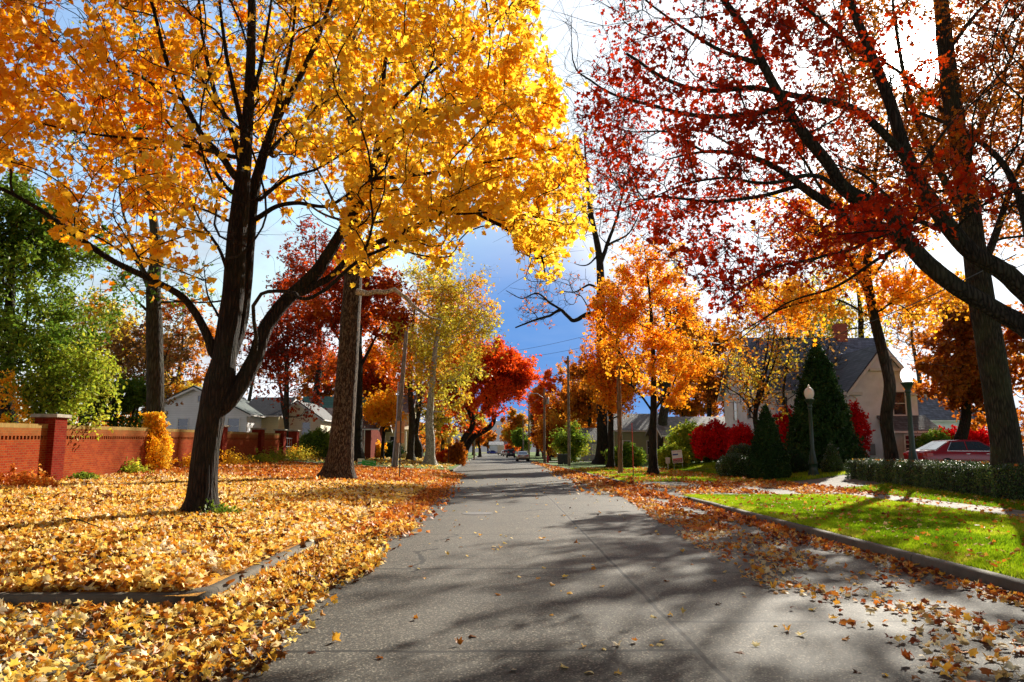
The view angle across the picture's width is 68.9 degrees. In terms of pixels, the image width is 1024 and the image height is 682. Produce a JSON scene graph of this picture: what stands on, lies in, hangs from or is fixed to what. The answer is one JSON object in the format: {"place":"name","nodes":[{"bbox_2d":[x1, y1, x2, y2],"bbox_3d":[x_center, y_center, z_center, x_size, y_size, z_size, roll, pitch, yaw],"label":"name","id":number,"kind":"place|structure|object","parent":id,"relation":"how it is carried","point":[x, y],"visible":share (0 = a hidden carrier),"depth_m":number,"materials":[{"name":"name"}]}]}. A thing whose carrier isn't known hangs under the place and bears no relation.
{"place":"outdoors","nodes":[
{"label":"outdoors","id":0,"kind":"place"},
{"bbox_2d":[1,536,310,596],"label":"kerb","id":1,"kind":"structure","parent":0,"point":[220,577],"depth_m":8.02,"materials":[{"name":"grey concrete"}]},
{"bbox_2d":[0,463,59,487],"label":"garden plant","id":2,"kind":"object","parent":1,"relation":"on","point":[38,480],"visible":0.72,"depth_m":21.69,"materials":[{"name":"orange plant"}]},
{"bbox_2d":[0,320,127,440],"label":"tree","id":3,"kind":"object","parent":1,"relation":"on","point":[48,391],"visible":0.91,"depth_m":26.79,"materials":[{"name":"green plant"}]},
{"bbox_2d":[0,368,34,423],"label":"climbing vine","id":4,"kind":"object","parent":3,"relation":"hanging from","point":[15,406],"visible":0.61,"depth_m":25.70,"materials":[{"name":"plant"}]},
{"bbox_2d":[0,167,141,422],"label":"tree","id":5,"kind":"object","parent":1,"relation":"on","point":[17,244],"visible":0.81,"depth_m":28.16,"materials":[{"name":"green plant"}]},
{"bbox_2d":[70,371,166,427],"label":"tree","id":6,"kind":"object","parent":1,"relation":"on","point":[134,390],"visible":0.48,"depth_m":42.16,"materials":[{"name":"green plant"}]},
{"bbox_2d":[29,3,242,413],"bbox_3d":[-18.919,-8.148,38.325,9.973,29.272,10.268,0,-8,-1],"label":"bare tree","id":7,"kind":"object","parent":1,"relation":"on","point":[154,366],"visible":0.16,"depth_m":37.02,"materials":[{"name":"plant"}]},
{"bbox_2d":[94,301,198,427],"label":"tree","id":8,"kind":"object","parent":1,"relation":"on","point":[131,361],"visible":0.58,"depth_m":46.82,"materials":[{"name":"orange plant"}]},
{"bbox_2d":[0,499,366,591],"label":"fallen leaves","id":9,"kind":"object","parent":1,"relation":"on","point":[35,536],"visible":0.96,"depth_m":10.97,"materials":[{"name":"yellow plant"}]},
{"bbox_2d":[0,516,423,681],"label":"fallen leaves","id":10,"kind":"object","parent":1,"relation":"on","point":[318,568],"visible":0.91,"depth_m":6.62,"materials":[{"name":"yellow plant"}]},
{"bbox_2d":[0,470,426,510],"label":"fallen leaves","id":11,"kind":"object","parent":1,"relation":"on","point":[244,490],"visible":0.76,"depth_m":21.54,"materials":[{"name":"yellow plant"}]},
{"bbox_2d":[108,459,456,484],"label":"fallen leaves","id":12,"kind":"object","parent":1,"relation":"on","point":[291,469],"visible":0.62,"depth_m":36.87,"materials":[{"name":"plant"}]},
{"bbox_2d":[0,0,615,513],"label":"maple tree","id":13,"kind":"object","parent":1,"relation":"on","point":[478,88],"visible":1,"depth_m":15.69,"materials":[{"name":"yellow plant"}]},
{"bbox_2d":[207,0,513,479],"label":"sycamore tree","id":14,"kind":"object","parent":1,"relation":"on","point":[339,461],"visible":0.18,"depth_m":32.85,"materials":[{"name":"yellow plant"}]},
{"bbox_2d":[284,452,477,469],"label":"lawn","id":15,"kind":"structure","parent":0,"point":[470,456],"depth_m":59.39,"materials":[{"name":"plant"}]},
{"bbox_2d":[35,286,144,422],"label":"tree","id":16,"kind":"object","parent":15,"relation":"on","point":[94,313],"visible":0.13,"depth_m":71.71,"materials":[{"name":"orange plant"}]},
{"bbox_2d":[131,292,218,386],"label":"tree","id":17,"kind":"object","parent":15,"relation":"on","point":[202,350],"visible":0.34,"depth_m":104.55,"materials":[{"name":"orange plant"}]},
{"bbox_2d":[138,385,267,431],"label":"house","id":18,"kind":"structure","parent":15,"relation":"on","point":[242,415],"depth_m":65.44,"materials":[{"name":"white"}]},
{"bbox_2d":[248,397,296,432],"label":"house","id":19,"kind":"structure","parent":15,"relation":"on","point":[272,421],"depth_m":70.29,"materials":[{"name":"beige"}]},
{"bbox_2d":[239,293,337,453],"bbox_3d":[-18.717,2.747,62.908,9.069,14.070,9.043,0,-8,-1],"label":"tree","id":20,"kind":"object","parent":15,"relation":"on","point":[280,352],"visible":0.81,"depth_m":61.65,"materials":[{"name":"plant"}]},
{"bbox_2d":[261,208,345,404],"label":"maple tree","id":21,"kind":"object","parent":15,"relation":"on","point":[302,267],"visible":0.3,"depth_m":85.55,"materials":[{"name":"red plant"}]},
{"bbox_2d":[289,400,331,454],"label":"house","id":22,"kind":"structure","parent":15,"relation":"on","point":[324,419],"depth_m":72.42,"materials":[{"name":"beige"}]},
{"bbox_2d":[289,348,335,400],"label":"tree","id":23,"kind":"object","parent":15,"relation":"on","point":[325,383],"visible":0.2,"depth_m":117.90,"materials":[{"name":"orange plant"}]},
{"bbox_2d":[299,426,329,457],"bbox_3d":[-16.951,8.927,65.237,3.790,2.991,3.281,0,-8,-1],"label":"shrub","id":24,"kind":"object","parent":15,"relation":"on","point":[319,439],"visible":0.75,"depth_m":64.41,"materials":[{"name":"green plant"}]},
{"bbox_2d":[273,247,421,461],"bbox_3d":[-14.054,0.866,62.496,11.607,18.463,9.848,4,-9,-24],"label":"tree","id":25,"kind":"object","parent":15,"relation":"on","point":[382,312],"visible":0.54,"depth_m":61.72,"materials":[{"name":"red plant"}]},
{"bbox_2d":[323,408,392,457],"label":"house","id":26,"kind":"structure","parent":15,"relation":"on","point":[372,434],"depth_m":77.50,"materials":[{"name":"brick"}]},
{"bbox_2d":[323,339,407,397],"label":"maple tree","id":27,"kind":"object","parent":15,"relation":"on","point":[370,380],"visible":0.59,"depth_m":93.82,"materials":[{"name":"red plant"}]},
{"bbox_2d":[286,455,455,468],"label":"fallen leaves","id":28,"kind":"object","parent":15,"relation":"on","point":[412,464],"visible":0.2,"depth_m":63.34,"materials":[{"name":"plant"}]},
{"bbox_2d":[363,383,408,458],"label":"maple tree","id":29,"kind":"object","parent":15,"relation":"on","point":[381,410],"visible":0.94,"depth_m":76.36,"materials":[{"name":"orange plant"}]},
{"bbox_2d":[368,395,418,457],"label":"house","id":30,"kind":"structure","parent":15,"relation":"on","point":[389,436],"depth_m":89.19,"materials":[{"name":"beige paint"}]},
{"bbox_2d":[391,331,407,466],"bbox_3d":[-8.247,4.322,54.855,1.036,10.194,0.400,0,-8,-1],"label":"utility pole","id":31,"kind":"object","parent":15,"relation":"on","point":[396,445],"visible":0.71,"depth_m":54.72,"materials":[{"name":"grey wood"}]},
{"bbox_2d":[395,375,450,458],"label":"bare tree","id":32,"kind":"object","parent":15,"relation":"on","point":[418,452],"visible":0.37,"depth_m":94.64,"materials":[{"name":"brown plant"}]},
{"bbox_2d":[362,263,487,460],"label":"tree","id":33,"kind":"object","parent":15,"relation":"on","point":[375,350],"visible":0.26,"depth_m":78.97,"materials":[{"name":"yellow plant"}]},
{"bbox_2d":[419,378,468,450],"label":"tree","id":34,"kind":"object","parent":15,"relation":"on","point":[443,435],"visible":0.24,"depth_m":116.45,"materials":[{"name":"orange plant"}]},
{"bbox_2d":[376,248,513,465],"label":"sycamore tree","id":35,"kind":"object","parent":15,"relation":"on","point":[434,356],"visible":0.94,"depth_m":66.35,"materials":[{"name":"yellow plant"}]},
{"bbox_2d":[443,438,469,465],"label":"shrub","id":36,"kind":"object","parent":15,"relation":"on","point":[457,453],"visible":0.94,"depth_m":74.58,"materials":[{"name":"orange plant"}]},
{"bbox_2d":[416,334,544,463],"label":"maple tree","id":37,"kind":"object","parent":15,"relation":"on","point":[509,372],"visible":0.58,"depth_m":82.78,"materials":[{"name":"red plant"}]},
{"bbox_2d":[0,606,1023,681],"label":"road","id":38,"kind":"structure","parent":0,"point":[542,644],"depth_m":6.17,"materials":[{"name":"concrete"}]},
{"bbox_2d":[0,0,1023,429],"label":"sky","id":39,"kind":"structure","parent":0,"point":[488,251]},
{"bbox_2d":[515,452,712,468],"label":"lawn","id":40,"kind":"structure","parent":0,"point":[573,464],"depth_m":75.97,"materials":[{"name":"green plant"}]},
{"bbox_2d":[496,406,527,448],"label":"tree","id":41,"kind":"object","parent":40,"relation":"on","point":[514,422],"visible":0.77,"depth_m":203.13,"materials":[{"name":"orange plant"}]},
{"bbox_2d":[527,405,566,459],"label":"tree","id":42,"kind":"object","parent":40,"relation":"on","point":[552,423],"visible":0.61,"depth_m":110.44,"materials":[{"name":"orange plant"}]},
{"bbox_2d":[525,365,570,456],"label":"tree","id":43,"kind":"object","parent":40,"relation":"on","point":[536,405],"visible":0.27,"depth_m":147.80,"materials":[{"name":"orange plant"}]},
{"bbox_2d":[542,368,595,452],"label":"tree","id":44,"kind":"object","parent":40,"relation":"on","point":[557,404],"visible":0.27,"depth_m":135.06,"materials":[{"name":"orange plant"}]},
{"bbox_2d":[546,419,594,461],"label":"tree","id":45,"kind":"object","parent":40,"relation":"on","point":[577,440],"visible":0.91,"depth_m":90.73,"materials":[{"name":"green plant"}]},
{"bbox_2d":[503,138,651,463],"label":"oak tree","id":46,"kind":"object","parent":40,"relation":"on","point":[602,430],"visible":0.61,"depth_m":81.19,"materials":[{"name":"red plant"}]},
{"bbox_2d":[558,361,616,428],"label":"tree","id":47,"kind":"object","parent":40,"relation":"on","point":[581,409],"visible":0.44,"depth_m":117.59,"materials":[{"name":"orange plant"}]},
{"bbox_2d":[580,428,596,460],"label":"house","id":48,"kind":"structure","parent":40,"relation":"on","point":[593,432],"depth_m":103.20,"materials":[{"name":"grey"}]},
{"bbox_2d":[574,321,649,467],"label":"maple tree","id":49,"kind":"object","parent":40,"relation":"on","point":[599,377],"visible":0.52,"depth_m":61.37,"materials":[{"name":"orange plant"}]},
{"bbox_2d":[600,442,647,466],"bbox_3d":[9.911,10.050,65.383,3.940,2.511,3.329,4,-9,-24],"label":"shrub","id":50,"kind":"object","parent":40,"relation":"on","point":[637,457],"visible":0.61,"depth_m":64.58,"materials":[{"name":"green plant"}]},
{"bbox_2d":[613,414,658,459],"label":"house","id":51,"kind":"structure","parent":40,"relation":"on","point":[637,424],"depth_m":81.57,"materials":[{"name":"grey"}]},
{"bbox_2d":[636,283,718,449],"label":"tree","id":52,"kind":"object","parent":40,"relation":"on","point":[662,418],"visible":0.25,"depth_m":75.76,"materials":[{"name":"orange plant"}]},
{"bbox_2d":[647,355,720,416],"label":"tree","id":53,"kind":"object","parent":40,"relation":"on","point":[696,405],"visible":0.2,"depth_m":118.26,"materials":[{"name":"orange plant"}]},
{"bbox_2d":[645,417,724,448],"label":"house","id":54,"kind":"structure","parent":40,"relation":"on","point":[672,423],"depth_m":76.54,"materials":[{"name":"beige"}]},
{"bbox_2d":[663,418,711,461],"bbox_3d":[14.721,8.297,61.678,4.524,3.787,3.693,-3,-9,17],"label":"shrub","id":55,"kind":"object","parent":40,"relation":"on","point":[682,438],"visible":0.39,"depth_m":60.99,"materials":[{"name":"green plant"}]},
{"bbox_2d":[727,268,851,337],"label":"tree","id":56,"kind":"object","parent":40,"relation":"on","point":[787,313],"visible":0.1,"depth_m":82.99,"materials":[{"name":"orange plant"}]},
{"bbox_2d":[802,243,906,345],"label":"tree","id":57,"kind":"object","parent":40,"relation":"on","point":[859,332],"visible":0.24,"depth_m":75.03,"materials":[{"name":"orange plant"}]},
{"bbox_2d":[882,298,947,383],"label":"tree","id":58,"kind":"object","parent":40,"relation":"on","point":[910,339],"visible":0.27,"depth_m":69.82,"materials":[{"name":"orange plant"}]},
{"bbox_2d":[917,394,984,429],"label":"garage","id":59,"kind":"structure","parent":40,"relation":"on","point":[933,411],"depth_m":62.60,"materials":[{"name":"white paint"}]},
{"bbox_2d":[254,454,1023,607],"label":"road","id":60,"kind":"structure","parent":0,"point":[628,558],"depth_m":10.62,"materials":[{"name":"grey asphalt"}]},
{"bbox_2d":[531,462,666,496],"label":"fallen leaves","id":61,"kind":"object","parent":60,"relation":"on","point":[595,481],"visible":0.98,"depth_m":33.86,"materials":[{"name":"orange plant"}]},
{"bbox_2d":[223,478,1016,681],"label":"fallen leaves","id":62,"kind":"object","parent":60,"relation":"on","point":[335,635],"visible":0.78,"depth_m":7.07,"materials":[{"name":"orange plant"}]},
{"bbox_2d":[607,481,792,531],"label":"fallen leaves","id":63,"kind":"object","parent":60,"relation":"on","point":[720,514],"visible":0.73,"depth_m":18.02,"materials":[{"name":"orange plant"}]},
{"bbox_2d":[675,525,1023,681],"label":"fallen leaves","id":64,"kind":"object","parent":60,"relation":"on","point":[910,568],"visible":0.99,"depth_m":8.49,"materials":[{"name":"orange plant"}]},
{"bbox_2d":[434,452,934,506],"bbox_3d":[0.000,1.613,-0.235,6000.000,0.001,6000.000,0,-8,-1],"label":"ground","id":65,"kind":"structure","parent":0,"point":[688,498],"depth_m":332.45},
{"bbox_2d":[0,414,300,482],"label":"brick wall","id":66,"kind":"structure","parent":65,"relation":"on","point":[51,444],"depth_m":27.28,"materials":[{"name":"brick"}]},
{"bbox_2d":[138,411,177,469],"bbox_3d":[-15.990,4.546,33.370,1.889,2.863,2.310,-1,-8,8],"label":"climbing vine","id":67,"kind":"object","parent":66,"relation":"attached to","point":[162,439],"visible":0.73,"depth_m":33.06,"materials":[{"name":"plant"}]},
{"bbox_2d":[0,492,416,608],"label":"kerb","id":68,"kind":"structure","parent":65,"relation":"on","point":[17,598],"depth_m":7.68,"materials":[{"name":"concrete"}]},
{"bbox_2d":[201,471,466,586],"bbox_3d":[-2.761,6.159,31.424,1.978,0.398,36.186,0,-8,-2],"label":"fallen leaves","id":69,"kind":"object","parent":65,"relation":"on","point":[423,500],"visible":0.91,"depth_m":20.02,"materials":[{"name":"orange plant"}]},
{"bbox_2d":[18,400,1023,452],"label":"woods","id":70,"kind":"object","parent":65,"relation":"on","point":[438,445],"depth_m":178.26,"materials":[{"name":"orange plant"}]},
{"bbox_2d":[691,497,1023,593],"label":"kerb","id":71,"kind":"structure","parent":65,"relation":"on","point":[1005,582],"depth_m":10.64,"materials":[{"name":"concrete"}]},
{"bbox_2d":[672,316,730,416],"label":"tree","id":72,"kind":"object","parent":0,"point":[709,399],"visible":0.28,"depth_m":94.64,"materials":[{"name":"orange plant"}]},
{"bbox_2d":[569,462,847,481],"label":"lawn","id":73,"kind":"structure","parent":0,"point":[783,479],"depth_m":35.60,"materials":[{"name":"green plant"}]},
{"bbox_2d":[616,332,622,472],"bbox_3d":[6.673,2.833,46.663,0.310,11.210,0.310,0,-8,-1],"label":"utility pole","id":74,"kind":"object","parent":73,"relation":"on","point":[620,442],"visible":0.57,"depth_m":46.24,"materials":[{"name":"brown wood"}]},
{"bbox_2d":[583,234,727,473],"bbox_3d":[8.630,0.629,45.332,8.612,14.793,7.537,0,-8,-1],"label":"maple tree","id":75,"kind":"object","parent":73,"relation":"on","point":[618,317],"visible":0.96,"depth_m":44.83,"materials":[{"name":"orange plant"}]},
{"bbox_2d":[657,442,691,468],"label":"shrub","id":76,"kind":"object","parent":73,"relation":"on","point":[664,453],"visible":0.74,"depth_m":56.96,"materials":[{"name":"green plant"}]},
{"bbox_2d":[688,416,731,460],"bbox_3d":[14.839,7.157,54.797,3.601,3.316,3.098,5,-10,-30],"label":"shrub","id":77,"kind":"object","parent":73,"relation":"on","point":[707,439],"visible":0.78,"depth_m":53.95,"materials":[{"name":"red plant"}]},
{"bbox_2d":[570,466,892,496],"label":"fallen leaves","id":78,"kind":"object","parent":73,"relation":"on","point":[724,484],"visible":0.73,"depth_m":30.46,"materials":[{"name":"orange plant"}]},
{"bbox_2d":[715,451,747,476],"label":"shrub","id":79,"kind":"object","parent":73,"relation":"on","point":[728,465],"visible":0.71,"depth_m":40.07,"materials":[{"name":"green plant"}]},
{"bbox_2d":[722,420,754,452],"bbox_3d":[15.960,6.906,51.779,2.589,3.054,2.379,-3,-9,21],"label":"shrub","id":80,"kind":"object","parent":73,"relation":"on","point":[739,433],"visible":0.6,"depth_m":51.30,"materials":[{"name":"red plant"}]},
{"bbox_2d":[692,294,808,428],"bbox_3d":[14.575,2.427,46.328,7.521,10.892,7.070,0,-8,-1],"label":"tree","id":81,"kind":"object","parent":73,"relation":"on","point":[760,382],"visible":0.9,"depth_m":45.76,"materials":[{"name":"orange plant"}]},
{"bbox_2d":[743,403,792,479],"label":"conifer","id":82,"kind":"object","parent":73,"relation":"on","point":[769,455],"visible":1,"depth_m":37.22,"materials":[{"name":"green plant"}]},
{"bbox_2d":[749,293,866,417],"bbox_3d":[18.847,2.066,47.355,7.283,11.641,5.877,0,-8,-1],"label":"tree","id":83,"kind":"object","parent":73,"relation":"on","point":[804,350],"visible":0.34,"depth_m":47.69,"materials":[{"name":"orange plant"}]},
{"bbox_2d":[804,385,818,475],"bbox_3d":[14.798,4.411,36.930,0.520,4.505,0.520,0,-8,-1],"label":"street lamp","id":84,"kind":"object","parent":73,"relation":"on","point":[809,401],"visible":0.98,"depth_m":36.83,"materials":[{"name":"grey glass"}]},
{"bbox_2d":[783,341,865,468],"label":"conifer","id":85,"kind":"object","parent":73,"relation":"on","point":[832,421],"visible":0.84,"depth_m":41.19,"materials":[{"name":"green plant"}]},
{"bbox_2d":[717,323,939,459],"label":"house","id":86,"kind":"structure","parent":73,"relation":"on","point":[860,381],"depth_m":50.98,"materials":[{"name":"white paint"}]},
{"bbox_2d":[820,441,844,472],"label":"conifer","id":87,"kind":"object","parent":73,"relation":"on","point":[831,461],"visible":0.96,"depth_m":36.98,"materials":[{"name":"green plant"}]},
{"bbox_2d":[848,400,874,456],"bbox_3d":[20.976,5.459,45.895,2.102,3.883,2.053,-8,-11,43],"label":"shrub","id":88,"kind":"object","parent":73,"relation":"on","point":[860,421],"visible":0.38,"depth_m":45.51,"materials":[{"name":"red plant"}]},
{"bbox_2d":[914,427,953,448],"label":"shrub","id":89,"kind":"object","parent":73,"relation":"on","point":[926,438],"visible":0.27,"depth_m":43.65,"materials":[{"name":"green plant"}]},
{"bbox_2d":[933,424,989,445],"bbox_3d":[27.345,5.909,44.929,4.679,2.203,3.355,0,-8,-1],"label":"shrub","id":90,"kind":"object","parent":73,"relation":"on","point":[980,435],"visible":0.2,"depth_m":44.12,"materials":[{"name":"red plant"}]},
{"bbox_2d":[903,302,1021,439],"bbox_3d":[26.095,2.020,43.495,6.137,10.630,5.737,-5,-10,31],"label":"tree","id":91,"kind":"object","parent":73,"relation":"on","point":[961,387],"visible":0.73,"depth_m":42.84,"materials":[{"name":"orange plant"}]},
{"bbox_2d":[1002,301,1023,404],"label":"tree","id":92,"kind":"object","parent":73,"relation":"on","point":[1015,345],"visible":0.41,"depth_m":42.62,"materials":[{"name":"orange plant"}]},
{"bbox_2d":[631,482,828,497],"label":"driveway","id":93,"kind":"structure","parent":0,"point":[770,489],"depth_m":28.39,"materials":[{"name":"concrete"}]},
{"bbox_2d":[790,475,884,486],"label":"driveway","id":94,"kind":"structure","parent":0,"point":[841,481],"depth_m":32.06,"materials":[{"name":"concrete"}]},
{"bbox_2d":[705,109,968,481],"bbox_3d":[13.744,-2.188,31.362,11.063,16.465,8.514,-3,-9,19],"label":"maple tree","id":95,"kind":"object","parent":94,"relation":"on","point":[900,291],"visible":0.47,"depth_m":30.75,"materials":[{"name":"orange plant"}]},
{"bbox_2d":[903,440,989,462],"bbox_3d":[21.430,5.459,35.442,5.120,1.524,2.024,1,-8,-6],"label":"parked car","id":96,"kind":"object","parent":94,"relation":"on","point":[964,450],"visible":0.42,"depth_m":34.63,"materials":[{"name":"red paint"}]},
{"bbox_2d":[740,481,1023,517],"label":"sidewalk","id":97,"kind":"structure","parent":0,"point":[959,505],"depth_m":20.21,"materials":[{"name":"concrete"}]},
{"bbox_2d":[834,483,1023,510],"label":"lawn","id":98,"kind":"structure","parent":0,"point":[952,495],"depth_m":23.02,"materials":[{"name":"plant"}]},
{"bbox_2d":[743,0,1023,493],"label":"oak tree","id":99,"kind":"object","parent":98,"relation":"on","point":[1004,433],"visible":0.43,"depth_m":22.60,"materials":[{"name":"red plant"}]},
{"bbox_2d":[900,365,917,459],"bbox_3d":[15.756,3.204,29.538,0.520,4.578,0.520,0,-8,-1],"label":"street lamp","id":100,"kind":"object","parent":98,"relation":"on","point":[906,374],"visible":0.78,"depth_m":29.56,"materials":[{"name":"white"}]},
{"bbox_2d":[810,483,1023,515],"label":"fallen leaves","id":101,"kind":"object","parent":98,"relation":"on","point":[984,503],"visible":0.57,"depth_m":21.80,"materials":[{"name":"orange plant"}]},
{"bbox_2d":[843,458,1023,500],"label":"hedge","id":102,"kind":"object","parent":98,"relation":"on","point":[970,477],"visible":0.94,"depth_m":24.70,"materials":[{"name":"green plant"}]},
{"label":"lawn","id":103,"kind":"structure","parent":0,"visible":0},
{"bbox_2d":[532,0,1023,345],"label":"oak tree","id":104,"kind":"object","parent":103,"relation":"on","point":[897,227],"visible":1,"depth_m":11.50,"materials":[{"name":"red plant"}]},
{"bbox_2d":[684,493,1023,579],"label":"grass","id":105,"kind":"structure","parent":103,"relation":"on","point":[978,534],"depth_m":14.55,"materials":[{"name":"green plant"}]},
{"bbox_2d":[702,493,1023,566],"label":"fallen leaves","id":106,"kind":"object","parent":103,"relation":"on","point":[916,537],"visible":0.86,"depth_m":15.99,"materials":[{"name":"orange plant"}]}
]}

